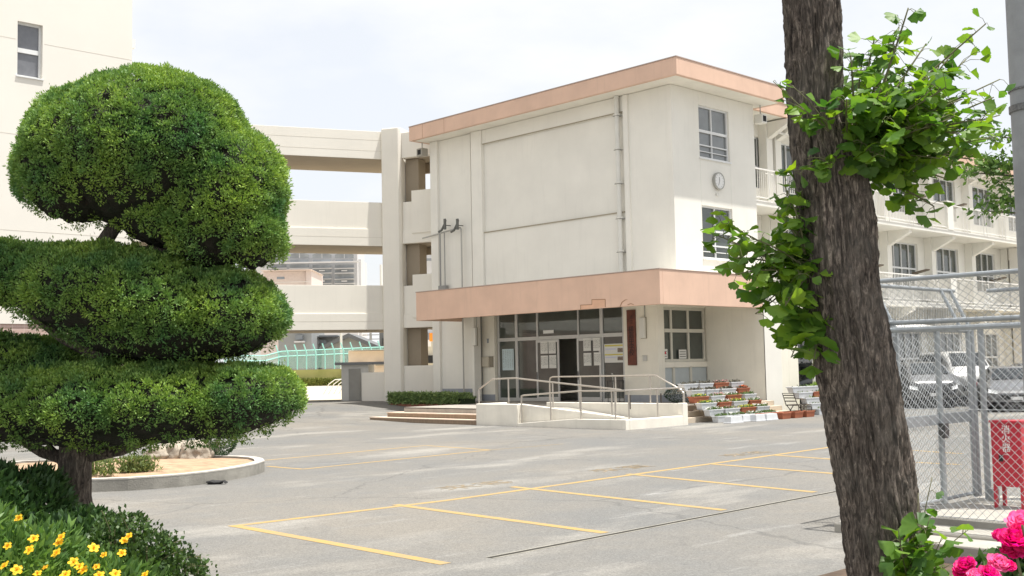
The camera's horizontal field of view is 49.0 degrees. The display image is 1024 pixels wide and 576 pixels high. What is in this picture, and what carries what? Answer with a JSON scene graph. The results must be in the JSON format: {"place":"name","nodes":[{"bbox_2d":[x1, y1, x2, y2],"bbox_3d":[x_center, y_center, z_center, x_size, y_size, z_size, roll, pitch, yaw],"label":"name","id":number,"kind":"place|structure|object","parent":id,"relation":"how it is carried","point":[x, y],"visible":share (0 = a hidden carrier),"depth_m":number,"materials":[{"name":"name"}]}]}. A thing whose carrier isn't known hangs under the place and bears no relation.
{"place":"outdoors","nodes":[
{"label":"outdoors","id":0,"kind":"place"},
{"bbox_2d":[278,333,324,369],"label":"grey house","id":1,"kind":"structure","parent":0,"point":[299,340],"depth_m":130.22,"materials":[{"name":"grey"}]},
{"bbox_2d":[293,369,340,385],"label":"embankment wall","id":2,"kind":"structure","parent":0,"point":[326,373],"depth_m":100.09,"materials":[{"name":"plant"}]},
{"bbox_2d":[225,341,383,369],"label":"green fence","id":3,"kind":"object","parent":2,"relation":"on","point":[324,354],"visible":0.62,"depth_m":98.56,"materials":[{"name":"teal metal"}]},
{"bbox_2d":[305,385,341,399],"bbox_3d":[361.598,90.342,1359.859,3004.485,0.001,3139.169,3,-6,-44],"label":"sports field","id":4,"kind":"structure","parent":0,"point":[315,392],"depth_m":65.60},
{"bbox_2d":[260,269,322,363],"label":"pink building","id":5,"kind":"structure","parent":4,"relation":"on","point":[298,277],"depth_m":201.19,"materials":[{"name":"beige concrete"}]},
{"bbox_2d":[246,253,367,361],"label":"apartment tower","id":6,"kind":"structure","parent":4,"relation":"on","point":[341,269],"depth_m":299.60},
{"bbox_2d":[301,376,341,385],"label":"grass","id":7,"kind":"structure","parent":4,"relation":"on","point":[308,381],"depth_m":99.11,"materials":[{"name":"green plant"}]},
{"bbox_2d":[317,335,339,368],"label":"dark trim house","id":8,"kind":"structure","parent":4,"relation":"on","point":[324,339],"depth_m":135.18,"materials":[{"name":"grey"}]},
{"bbox_2d":[320,333,379,368],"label":"gabled house","id":9,"kind":"structure","parent":4,"relation":"on","point":[354,339],"depth_m":125.00,"materials":[{"name":"grey"}]},
{"bbox_2d":[348,350,383,371],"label":"beige hut","id":10,"kind":"object","parent":4,"relation":"on","point":[365,355],"visible":0.32,"depth_m":92.11,"materials":[{"name":"beige"}]},
{"bbox_2d":[428,340,432,364],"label":"pale building","id":11,"kind":"structure","parent":4,"relation":"on","point":[430,352],"depth_m":82.10,"materials":[{"name":"beige"}]},
{"bbox_2d":[427,255,432,339],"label":"white block","id":12,"kind":"structure","parent":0,"point":[429,268],"depth_m":150.78,"materials":[{"name":"white paint"}]},
{"bbox_2d":[0,400,1023,575],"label":"yard asphalt","id":13,"kind":"structure","parent":0,"point":[801,537],"depth_m":14.62,"materials":[{"name":"grey asphalt"}]},
{"bbox_2d":[0,457,125,552],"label":"leafy shrub","id":14,"kind":"object","parent":13,"relation":"on","point":[28,491],"visible":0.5,"depth_m":6.30,"materials":[{"name":"green plant"}]},
{"bbox_2d":[0,0,134,365],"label":"tall hall","id":15,"kind":"structure","parent":13,"relation":"on","point":[45,43],"depth_m":40.30,"materials":[{"name":"beige paint"}]},
{"bbox_2d":[16,22,43,80],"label":"window","id":16,"kind":"structure","parent":15,"relation":"in","point":[28,36],"depth_m":40.14,"materials":[{"name":"grey glass"}]},
{"bbox_2d":[0,499,174,575],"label":"flowering shrub","id":17,"kind":"object","parent":13,"relation":"on","point":[24,549],"visible":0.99,"depth_m":5.45,"materials":[{"name":"green plant"}]},
{"bbox_2d":[6,455,264,491],"bbox_3d":[-6.631,3.093,19.039,4.580,0.290,5.185,3,-6,-44],"label":"island bed","id":18,"kind":"object","parent":13,"relation":"on","point":[173,473],"visible":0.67,"depth_m":17.62,"materials":[{"name":"grey concrete"}]},
{"bbox_2d":[95,458,120,476],"bbox_3d":[-6.160,2.750,17.097,0.359,0.363,0.397,3,-6,-44],"label":"plant","id":19,"kind":"object","parent":18,"relation":"on","point":[110,471],"visible":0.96,"depth_m":17.05,"materials":[{"name":"green plant"}]},
{"bbox_2d":[116,455,139,472],"bbox_3d":[-6.005,2.752,17.526,0.392,0.335,0.388,3,-6,-44],"label":"plant","id":20,"kind":"object","parent":18,"relation":"on","point":[126,466],"visible":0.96,"depth_m":17.45,"materials":[{"name":"green plant"}]},
{"bbox_2d":[130,454,154,471],"bbox_3d":[-5.808,2.768,17.579,0.408,0.359,0.378,3,-6,-44],"label":"plant","id":21,"kind":"object","parent":18,"relation":"on","point":[140,462],"visible":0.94,"depth_m":17.52,"materials":[{"name":"green plant"}]},
{"bbox_2d":[141,454,162,471],"bbox_3d":[-5.702,2.774,17.676,0.362,0.334,0.369,3,-6,-44],"label":"plant","id":22,"kind":"object","parent":18,"relation":"on","point":[151,462],"visible":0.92,"depth_m":17.63,"materials":[{"name":"green plant"}]},
{"bbox_2d":[143,445,168,458],"bbox_3d":[-6.475,3.047,20.517,0.477,0.360,0.463,3,-6,-44],"label":"boulder","id":23,"kind":"object","parent":18,"relation":"on","point":[163,453],"visible":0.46,"depth_m":20.38,"materials":[{"name":"stone"}]},
{"bbox_2d":[160,440,186,458],"bbox_3d":[-6.247,3.082,20.752,0.651,0.698,0.639,-2,-4,13],"label":"boulder","id":24,"kind":"object","parent":18,"relation":"on","point":[174,452],"visible":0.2,"depth_m":20.49,"materials":[{"name":"stone"}]},
{"bbox_2d":[179,440,214,458],"bbox_3d":[-5.771,3.034,20.547,0.628,0.580,0.588,3,-6,-44],"label":"boulder","id":25,"kind":"object","parent":18,"relation":"on","point":[198,453],"visible":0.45,"depth_m":20.36,"materials":[{"name":"stone"}]},
{"bbox_2d":[195,436,237,454],"bbox_3d":[-5.472,2.682,20.904,0.864,1.027,0.850,3,-6,-44],"label":"round shrub","id":26,"kind":"object","parent":18,"relation":"on","point":[219,451],"visible":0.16,"depth_m":20.78,"materials":[{"name":"green plant"}]},
{"bbox_2d":[85,504,218,575],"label":"round leaved shrub","id":27,"kind":"object","parent":13,"relation":"on","point":[140,539],"visible":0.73,"depth_m":5.83,"materials":[{"name":"green plant"}]},
{"bbox_2d":[133,125,432,400],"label":"corridor bridge","id":28,"kind":"structure","parent":13,"relation":"on","point":[393,228],"depth_m":45.85,"materials":[{"name":"beige paint"}]},
{"bbox_2d":[335,362,383,400],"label":"store shed","id":29,"kind":"structure","parent":13,"relation":"on","point":[351,377],"depth_m":47.23,"materials":[{"name":"grey concrete"}]},
{"bbox_2d":[349,369,360,400],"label":"door","id":30,"kind":"structure","parent":29,"relation":"in","point":[354,374],"depth_m":47.20,"materials":[{"name":"grey metal"}]},
{"bbox_2d":[362,372,383,400],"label":"screen wall","id":31,"kind":"structure","parent":13,"relation":"on","point":[372,386],"depth_m":46.31,"materials":[{"name":"beige paint"}]},
{"bbox_2d":[266,444,555,468],"bbox_3d":[-2.193,3.379,23.027,2.563,0.001,7.041,-5,-6,43],"label":"loading bay marking","id":32,"kind":"object","parent":13,"relation":"on","point":[384,460],"visible":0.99,"depth_m":22.36,"materials":[{"name":"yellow paint"}]},
{"bbox_2d":[386,390,477,406],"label":"hedge bed","id":33,"kind":"object","parent":13,"relation":"on","point":[414,399],"visible":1,"depth_m":41.93,"materials":[{"name":"plant"}]},
{"bbox_2d":[439,480,512,489],"bbox_3d":[-0.538,2.875,16.397,1.377,0.001,0.460,3,-6,-44],"label":"painted lettering","id":34,"kind":"object","parent":13,"relation":"on","point":[462,486],"visible":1,"depth_m":16.40,"materials":[{"name":"paint"}]},
{"bbox_2d":[369,400,789,424],"bbox_3d":[1.775,4.131,37.299,9.090,0.562,11.740,3,-6,-44],"label":"entrance porch","id":35,"kind":"object","parent":13,"relation":"on","point":[462,414],"visible":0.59,"depth_m":35.96,"materials":[{"name":"concrete"}]},
{"bbox_2d":[629,390,710,416],"bbox_3d":[5.678,3.415,33.297,5.440,0.767,1.270,3,-6,-44],"label":"planter stand","id":36,"kind":"object","parent":35,"relation":"on","point":[661,402],"visible":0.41,"depth_m":32.74,"materials":[{"name":"grey concrete"}]},
{"bbox_2d":[677,380,698,389],"bbox_3d":[5.283,2.914,33.678,0.815,0.296,0.250,3,-6,-44],"label":"flower planter","id":37,"kind":"object","parent":36,"relation":"on","point":[688,385],"visible":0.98,"depth_m":33.53,"materials":[{"name":"plastic"}]},
{"bbox_2d":[685,387,704,396],"bbox_3d":[5.468,3.081,33.461,0.671,0.295,0.237,3,-6,-44],"label":"flower planter","id":38,"kind":"object","parent":36,"relation":"on","point":[691,391],"visible":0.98,"depth_m":33.31,"materials":[{"name":"plastic"}]},
{"bbox_2d":[688,393,709,402],"bbox_3d":[5.504,3.239,33.131,0.775,0.300,0.255,3,-6,-44],"label":"flower planter","id":39,"kind":"object","parent":36,"relation":"on","point":[697,397],"visible":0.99,"depth_m":32.98,"materials":[{"name":"plastic"}]},
{"bbox_2d":[695,399,716,409],"bbox_3d":[5.707,3.410,32.930,0.775,0.292,0.246,3,-6,-44],"label":"flower planter","id":40,"kind":"object","parent":36,"relation":"on","point":[703,405],"visible":0.98,"depth_m":32.77,"materials":[{"name":"plastic"}]},
{"bbox_2d":[703,405,723,415],"bbox_3d":[5.897,3.579,32.734,0.762,0.292,0.250,3,-6,-44],"label":"flower planter","id":41,"kind":"object","parent":36,"relation":"on","point":[711,411],"visible":0.98,"depth_m":32.57,"materials":[{"name":"plastic"}]},
{"bbox_2d":[712,379,729,388],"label":"flower planter","id":42,"kind":"object","parent":36,"relation":"on","point":[718,383],"visible":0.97,"depth_m":34.66,"materials":[{"name":"ceramic"}]},
{"bbox_2d":[721,405,740,414],"bbox_3d":[6.473,3.602,33.295,0.800,0.300,0.252,3,-6,-44],"label":"flower planter","id":43,"kind":"object","parent":36,"relation":"on","point":[730,409],"visible":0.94,"depth_m":33.18,"materials":[{"name":"plastic"}]},
{"bbox_2d":[723,391,741,399],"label":"flower planter","id":44,"kind":"object","parent":36,"relation":"on","point":[732,395],"visible":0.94,"depth_m":34.16,"materials":[{"name":"plastic"}]},
{"bbox_2d":[730,397,748,406],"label":"flower planter","id":45,"kind":"object","parent":36,"relation":"on","point":[738,401],"visible":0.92,"depth_m":33.96,"materials":[{"name":"plastic"}]},
{"bbox_2d":[736,404,756,412],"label":"flower planter","id":46,"kind":"object","parent":36,"relation":"on","point":[746,407],"visible":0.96,"depth_m":33.78,"materials":[{"name":"plastic"}]},
{"bbox_2d":[663,385,688,402],"bbox_3d":[5.760,3.427,36.523,2.327,0.718,0.808,3,-6,-44],"label":"clipped bush","id":47,"kind":"object","parent":35,"relation":"on","point":[673,393],"visible":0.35,"depth_m":35.91,"materials":[{"name":"green plant"}]},
{"bbox_2d":[476,402,687,429],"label":"wheelchair ramp","id":48,"kind":"structure","parent":13,"relation":"on","point":[596,415],"depth_m":32.01,"materials":[{"name":"paint"}]},
{"bbox_2d":[478,377,621,415],"bbox_3d":[0.945,3.125,32.090,0.100,1.164,5.711,3,-6,-44],"label":"handrail","id":49,"kind":"object","parent":48,"relation":"on","point":[552,382],"visible":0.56,"depth_m":31.85,"materials":[{"name":"metal"}]},
{"bbox_2d":[521,387,684,422],"bbox_3d":[2.324,3.270,30.933,2.208,0.976,4.770,16,-18,-77],"label":"handrail","id":50,"kind":"object","parent":48,"relation":"on","point":[628,390],"visible":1,"depth_m":30.75,"materials":[{"name":"metal"}]},
{"bbox_2d":[549,374,684,402],"bbox_3d":[2.987,2.991,33.294,0.100,0.820,5.256,3,-6,-44],"label":"handrail","id":51,"kind":"object","parent":48,"relation":"on","point":[615,376],"visible":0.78,"depth_m":33.18,"materials":[{"name":"metal"}]},
{"bbox_2d":[230,447,964,564],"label":"bay markings","id":52,"kind":"object","parent":13,"relation":"on","point":[376,550],"visible":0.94,"depth_m":13.51,"materials":[{"name":"yellow paint"}]},
{"bbox_2d":[408,55,799,410],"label":"school building","id":53,"kind":"structure","parent":13,"relation":"on","point":[523,189],"depth_m":38.62,"materials":[{"name":"beige paint"}]},
{"bbox_2d":[422,227,464,391],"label":"conduit rack","id":54,"kind":"object","parent":53,"relation":"attached to","point":[445,286],"visible":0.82,"depth_m":43.41,"materials":[{"name":"grey metal"}]},
{"bbox_2d":[471,317,477,345],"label":"wall lamp","id":55,"kind":"object","parent":53,"relation":"attached to","point":[474,336],"visible":0.94,"depth_m":42.44,"materials":[{"name":"white plastic"}]},
{"bbox_2d":[502,349,513,369],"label":"notice sheet","id":56,"kind":"object","parent":53,"relation":"attached to","point":[507,359],"visible":1,"depth_m":42.17,"materials":[{"name":"white paper"}]},
{"bbox_2d":[536,339,560,400],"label":"sliding door","id":57,"kind":"structure","parent":53,"relation":"in","point":[541,373],"depth_m":40.58,"materials":[{"name":"metal"}]},
{"bbox_2d":[583,338,590,350],"bbox_3d":[2.622,1.977,39.223,0.004,0.447,0.358,3,-6,-44],"label":"notice sheet","id":58,"kind":"object","parent":53,"relation":"attached to","point":[586,344],"visible":1,"depth_m":39.22,"materials":[{"name":"paper"}]},
{"bbox_2d":[577,337,602,401],"bbox_3d":[2.695,2.848,39.131,0.052,2.213,1.121,3,-6,-44],"label":"sliding door","id":59,"kind":"structure","parent":53,"relation":"in","point":[582,370],"depth_m":39.12,"materials":[{"name":"glass"}]},
{"bbox_2d":[604,343,622,362],"bbox_3d":[3.504,2.227,38.396,0.007,0.643,0.918,3,-6,-44],"label":"notice sheet","id":60,"kind":"object","parent":53,"relation":"attached to","point":[613,353],"visible":1,"depth_m":38.42,"materials":[{"name":"paper"}]},
{"bbox_2d":[613,96,624,271],"bbox_3d":[3.589,-3.045,37.568,0.263,6.840,0.251,3,-6,-44],"label":"drain pipe","id":61,"kind":"object","parent":53,"relation":"attached to","point":[618,182],"visible":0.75,"depth_m":37.53,"materials":[{"name":"beige paint"}]},
{"bbox_2d":[622,94,632,270],"bbox_3d":[3.851,-3.385,37.409,0.070,6.185,0.200,3,-6,-44],"label":"wall pilaster strip","id":62,"kind":"object","parent":53,"relation":"attached to","point":[627,183],"depth_m":37.38,"materials":[{"name":"beige paint"}]},
{"bbox_2d":[626,310,636,364],"bbox_3d":[4.025,1.666,37.786,0.041,1.864,0.377,3,-6,-44],"label":"name board","id":63,"kind":"object","parent":53,"relation":"attached to","point":[631,337],"visible":1,"depth_m":37.76,"materials":[{"name":"brown wood"}]},
{"bbox_2d":[639,305,646,338],"bbox_3d":[4.352,1.068,37.437,0.118,1.233,0.241,3,-6,-44],"label":"wall lamp","id":64,"kind":"object","parent":53,"relation":"attached to","point":[642,328],"visible":0.95,"depth_m":37.37,"materials":[{"name":"white plastic"}]},
{"bbox_2d":[663,307,705,361],"bbox_3d":[5.827,1.585,38.127,2.354,1.847,0.074,3,-6,-44],"label":"window","id":65,"kind":"structure","parent":53,"relation":"in","point":[684,328],"depth_m":38.21,"materials":[{"name":"beige glass"}]},
{"bbox_2d":[698,105,731,163],"bbox_3d":[6.779,-5.153,37.812,1.780,1.810,0.182,3,-6,-44],"label":"window","id":66,"kind":"structure","parent":53,"relation":"in","point":[713,143],"depth_m":37.92,"materials":[{"name":"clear glass"}]},
{"bbox_2d":[702,206,733,261],"bbox_3d":[6.869,-1.806,37.596,1.800,1.800,0.182,3,-6,-44],"label":"window","id":67,"kind":"structure","parent":53,"relation":"in","point":[721,247],"depth_m":37.63,"materials":[{"name":"grey glass"}]},
{"bbox_2d":[712,172,724,189],"bbox_3d":[6.936,-3.586,37.684,0.590,0.590,0.110,3,-6,-44],"label":"wall clock","id":68,"kind":"object","parent":53,"relation":"attached to","point":[718,180],"depth_m":37.62,"materials":[{"name":"grey plastic"}]},
{"bbox_2d":[754,105,766,124],"bbox_3d":[8.756,-6.115,39.586,0.320,0.660,0.345,3,-6,-44],"label":"loudspeaker","id":69,"kind":"object","parent":53,"relation":"attached to","point":[760,119],"visible":1,"depth_m":39.48,"materials":[{"name":"beige paint"}]},
{"bbox_2d":[488,491,835,557],"bbox_3d":[2.014,2.538,12.367,0.105,0.001,6.376,-5,-6,44],"label":"gate rail strip","id":70,"kind":"object","parent":13,"relation":"on","point":[652,527],"visible":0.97,"depth_m":11.75,"materials":[{"name":"metal"}]},
{"bbox_2d":[489,491,835,557],"bbox_3d":[2.014,2.537,12.367,0.066,0.001,6.376,-5,-6,44],"label":"gate rail groove","id":71,"kind":"object","parent":70,"relation":"on","point":[652,526],"visible":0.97,"depth_m":11.75,"materials":[{"name":"grey metal"}]},
{"bbox_2d":[711,412,732,422],"bbox_3d":[6.086,3.746,32.551,0.756,0.284,0.233,3,-6,-44],"label":"flower planter","id":72,"kind":"object","parent":13,"relation":"on","point":[718,418],"visible":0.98,"depth_m":32.37,"materials":[{"name":"plastic"}]},
{"bbox_2d":[723,416,743,423],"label":"flower planter","id":73,"kind":"object","parent":13,"relation":"on","point":[732,419],"visible":1,"depth_m":31.77,"materials":[{"name":"concrete"}]},
{"bbox_2d":[782,393,805,410],"bbox_3d":[8.707,3.611,34.616,0.701,0.759,0.428,3,-6,-44],"label":"garden chair","id":74,"kind":"object","parent":13,"relation":"on","point":[796,404],"visible":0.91,"depth_m":34.50,"materials":[{"name":"grey metal"}]},
{"bbox_2d":[798,362,815,403],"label":"parked car","id":75,"kind":"object","parent":13,"relation":"on","point":[804,380],"visible":0.05,"depth_m":41.50,"materials":[{"name":"black paint"}]},
{"bbox_2d":[700,0,1015,575],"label":"ginkgo tree","id":76,"kind":"object","parent":13,"relation":"on","point":[822,261],"visible":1,"depth_m":5.15,"materials":[{"name":"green plant"}]},
{"bbox_2d":[753,103,1021,405],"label":"classroom wing","id":77,"kind":"structure","parent":13,"relation":"on","point":[909,245],"depth_m":50.92,"materials":[{"name":"beige paint"}]},
{"bbox_2d":[754,137,759,187],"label":"window","id":78,"kind":"structure","parent":77,"relation":"in","point":[756,146],"depth_m":42.51,"materials":[{"name":"grey glass"}]},
{"bbox_2d":[781,143,795,193],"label":"window","id":79,"kind":"structure","parent":77,"relation":"in","point":[785,150],"depth_m":43.94,"materials":[{"name":"white glass"}]},
{"bbox_2d":[892,242,916,285],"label":"window","id":80,"kind":"structure","parent":77,"relation":"in","point":[903,254],"depth_m":50.20,"materials":[{"name":"white glass"}]},
{"bbox_2d":[899,332,919,361],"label":"window","id":81,"kind":"structure","parent":77,"relation":"in","point":[914,335],"depth_m":50.05,"materials":[{"name":"grey glass"}]},
{"bbox_2d":[932,178,954,220],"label":"window","id":82,"kind":"structure","parent":77,"relation":"in","point":[947,186],"depth_m":53.53,"materials":[{"name":"white glass"}]},
{"bbox_2d":[936,248,957,283],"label":"window","id":83,"kind":"structure","parent":77,"relation":"in","point":[946,262],"depth_m":53.14,"materials":[{"name":"white glass"}]},
{"bbox_2d":[940,333,958,351],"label":"window","id":84,"kind":"structure","parent":77,"relation":"in","point":[944,337],"depth_m":52.75,"materials":[{"name":"grey glass"}]},
{"bbox_2d":[972,186,991,227],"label":"window","id":85,"kind":"structure","parent":77,"relation":"in","point":[982,192],"depth_m":56.23,"materials":[{"name":"white glass"}]},
{"bbox_2d":[975,253,994,292],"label":"window","id":86,"kind":"structure","parent":77,"relation":"in","point":[984,262],"depth_m":56.05,"materials":[{"name":"white glass"}]},
{"bbox_2d":[984,334,998,365],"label":"window","id":87,"kind":"structure","parent":77,"relation":"in","point":[994,356],"depth_m":55.93,"materials":[{"name":"grey glass"}]},
{"bbox_2d":[1008,195,1015,230],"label":"window","id":88,"kind":"structure","parent":77,"relation":"in","point":[1012,224],"depth_m":58.81,"materials":[{"name":"white glass"}]},
{"bbox_2d":[834,521,996,541],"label":"kerb","id":89,"kind":"structure","parent":13,"relation":"on","point":[977,533],"depth_m":10.37,"materials":[{"name":"grey concrete"}]},
{"bbox_2d":[900,361,957,407],"bbox_3d":[14.835,3.493,40.986,2.040,1.621,4.520,-2,-4,6],"label":"parked car","id":90,"kind":"object","parent":13,"relation":"on","point":[950,385],"visible":0.48,"depth_m":39.14,"materials":[{"name":"silver metal"}]},
{"bbox_2d":[881,284,999,505],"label":"gate","id":91,"kind":"structure","parent":13,"relation":"on","point":[957,417],"depth_m":12.62,"materials":[{"name":"metal"}]},
{"bbox_2d":[880,268,1023,529],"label":"fence","id":92,"kind":"object","parent":13,"relation":"on","point":[979,523],"visible":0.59,"depth_m":11.00,"materials":[{"name":"metal"}]},
{"bbox_2d":[918,351,991,405],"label":"parked car","id":93,"kind":"object","parent":13,"relation":"on","point":[949,369],"visible":0.22,"depth_m":40.44,"materials":[{"name":"grey paint"}]},
{"bbox_2d":[927,535,1000,563],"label":"planter wall","id":94,"kind":"structure","parent":13,"relation":"on","point":[968,547],"depth_m":9.25,"materials":[{"name":"grey concrete"}]},
{"bbox_2d":[940,509,1023,575],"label":"rose bush","id":95,"kind":"object","parent":13,"relation":"on","point":[1006,558],"visible":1,"depth_m":3.58,"materials":[{"name":"pink plant"}]},
{"bbox_2d":[957,128,1014,225],"bbox_3d":[5.818,-0.331,12.550,1.728,5.605,1.063,0,-4,-15],"label":"zelkova tree","id":96,"kind":"object","parent":13,"relation":"on","point":[991,164],"visible":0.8,"depth_m":12.57,"materials":[{"name":"green plant"}]},
{"bbox_2d":[976,366,1023,410],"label":"parked car","id":97,"kind":"object","parent":13,"relation":"on","point":[1006,381],"visible":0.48,"depth_m":35.52,"materials":[{"name":"silver metal"}]},
{"bbox_2d":[979,287,1023,501],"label":"fence","id":98,"kind":"object","parent":13,"relation":"on","point":[1002,289],"visible":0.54,"depth_m":13.02,"materials":[{"name":"metal"}]},
{"bbox_2d":[1005,0,1023,386],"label":"utility pole","id":99,"kind":"object","parent":13,"relation":"on","point":[1015,25],"visible":0.94,"depth_m":6.20,"materials":[{"name":"concrete"}]},
{"bbox_2d":[132,0,1012,362],"label":"sky","id":100,"kind":"structure","parent":0,"point":[360,65],"materials":[{"name":"white"}]},
{"bbox_2d":[921,495,1020,520],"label":"pavement","id":101,"kind":"structure","parent":0,"point":[985,505],"depth_m":12.24,"materials":[{"name":"grey concrete"}]},
{"bbox_2d":[989,419,1023,509],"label":"extinguisher box","id":102,"kind":"object","parent":101,"relation":"on","point":[1002,465],"visible":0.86,"depth_m":12.25,"materials":[{"name":"red metal"}]},
{"bbox_2d":[992,425,1020,464],"bbox_3d":[5.386,1.711,12.253,0.029,0.426,0.290,3,-6,-44],"label":"door","id":103,"kind":"structure","parent":102,"relation":"in","point":[1012,457],"depth_m":12.25,"materials":[{"name":"red metal"}]},
{"bbox_3d":[9.885,3.723,36.371,2.112,0.717,0.537,3,-6,-44],"label":"planter shelf","id":104,"kind":"object","parent":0,"visible":0},
{"bbox_2d":[786,384,818,392],"bbox_3d":[9.366,3.211,36.124,1.685,0.285,0.234,3,-6,-44],"label":"flower planter","id":105,"kind":"object","parent":104,"relation":"on","point":[804,388],"visible":0.88,"depth_m":35.98,"materials":[{"name":"plastic"}]},
{"bbox_2d":[793,390,812,397],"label":"flower planter","id":106,"kind":"object","parent":104,"relation":"on","point":[800,394],"visible":0.95,"depth_m":35.74,"materials":[{"name":"plastic"}]},
{"bbox_2d":[801,395,819,403],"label":"flower planter","id":107,"kind":"object","parent":104,"relation":"on","point":[811,400],"visible":0.65,"depth_m":35.85,"materials":[{"name":"plastic"}]},
{"label":"ground","id":108,"kind":"structure","parent":0,"visible":0},
{"bbox_2d":[0,61,311,526],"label":"topiary tree","id":109,"kind":"object","parent":108,"relation":"on","point":[183,175],"visible":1,"depth_m":6.58,"materials":[{"name":"green plant"}]},
{"bbox_2d":[819,563,953,575],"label":"flower border","id":110,"kind":"object","parent":108,"relation":"on","point":[841,572],"depth_m":8.94,"materials":[{"name":"concrete"}]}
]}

